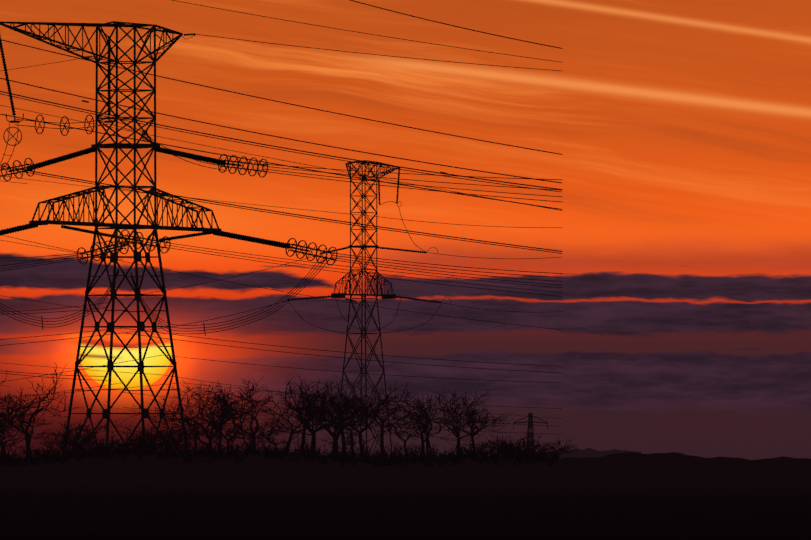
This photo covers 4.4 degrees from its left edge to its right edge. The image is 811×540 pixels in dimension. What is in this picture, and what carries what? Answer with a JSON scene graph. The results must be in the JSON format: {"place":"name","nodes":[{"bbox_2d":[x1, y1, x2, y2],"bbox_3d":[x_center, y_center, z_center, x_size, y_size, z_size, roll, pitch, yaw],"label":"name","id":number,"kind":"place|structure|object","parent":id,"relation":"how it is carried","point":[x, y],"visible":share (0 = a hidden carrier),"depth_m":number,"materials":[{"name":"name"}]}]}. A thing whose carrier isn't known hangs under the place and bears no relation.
{"place":"outdoors","nodes":[
{"label":"outdoors","id":0,"kind":"place"},
{"bbox_2d":[0,21,221,459],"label":"pylon","id":1,"kind":"object","parent":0,"point":[136,256],"visible":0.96,"depth_m":999.30,"materials":[{"name":"metal"}]},
{"bbox_2d":[0,33,289,248],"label":"insulator strings","id":2,"kind":"object","parent":1,"relation":"attached to","point":[159,150],"visible":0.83,"depth_m":999.48},
{"bbox_2d":[0,114,337,335],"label":"grading rings","id":3,"kind":"object","parent":2,"relation":"attached to","point":[169,242],"visible":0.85,"depth_m":1002.25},
{"bbox_2d":[0,0,562,433],"bbox_3d":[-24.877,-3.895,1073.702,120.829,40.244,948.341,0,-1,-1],"label":"power lines","id":4,"kind":"object","parent":3,"relation":"attached to","point":[407,184],"visible":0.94,"depth_m":997.17,"materials":[{"name":"black metal"}]},
{"bbox_2d":[0,484,810,539],"bbox_3d":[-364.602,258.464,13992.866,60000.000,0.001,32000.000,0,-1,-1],"label":"ground","id":5,"kind":"structure","parent":0,"point":[405,511],"depth_m":255.51,"materials":[{"name":"soil"}]},
{"bbox_2d":[0,427,563,461],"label":"scrub hedge","id":6,"kind":"object","parent":5,"relation":"on","point":[484,446],"visible":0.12,"depth_m":823.45,"materials":[{"name":"black plant"}]},
{"bbox_2d":[0,363,578,461],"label":"bare trees","id":7,"kind":"object","parent":5,"relation":"on","point":[323,410],"visible":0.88,"depth_m":881.01,"materials":[{"name":"black plant"}]},
{"bbox_2d":[16,448,641,461],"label":"hills","id":8,"kind":"structure","parent":5,"relation":"on","point":[587,452],"depth_m":5203.29,"materials":[{"name":"plant"}]},
{"bbox_2d":[331,160,398,460],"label":"pylon","id":9,"kind":"object","parent":5,"relation":"on","point":[367,279],"visible":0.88,"depth_m":1540.69,"materials":[{"name":"metal"}]},
{"bbox_2d":[287,168,440,302],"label":"insulator strings","id":10,"kind":"object","parent":9,"relation":"attached to","point":[378,247],"visible":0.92,"depth_m":1541.61,"materials":[{"name":"black glass"}]},
{"bbox_2d":[513,413,547,449],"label":"pylon","id":11,"kind":"object","parent":5,"relation":"on","point":[530,423],"visible":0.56,"depth_m":2201.35,"materials":[{"name":"metal"}]},
{"bbox_2d":[0,452,810,483],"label":"ground bank","id":12,"kind":"structure","parent":0,"point":[651,468],"depth_m":628.14,"materials":[{"name":"soil"}]},
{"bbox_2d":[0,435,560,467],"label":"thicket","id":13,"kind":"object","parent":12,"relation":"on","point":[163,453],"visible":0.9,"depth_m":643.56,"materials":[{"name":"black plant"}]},
{"bbox_2d":[0,0,810,459],"label":"sky","id":14,"kind":"structure","parent":0,"point":[681,129],"materials":[{"name":"orange"}]}
]}

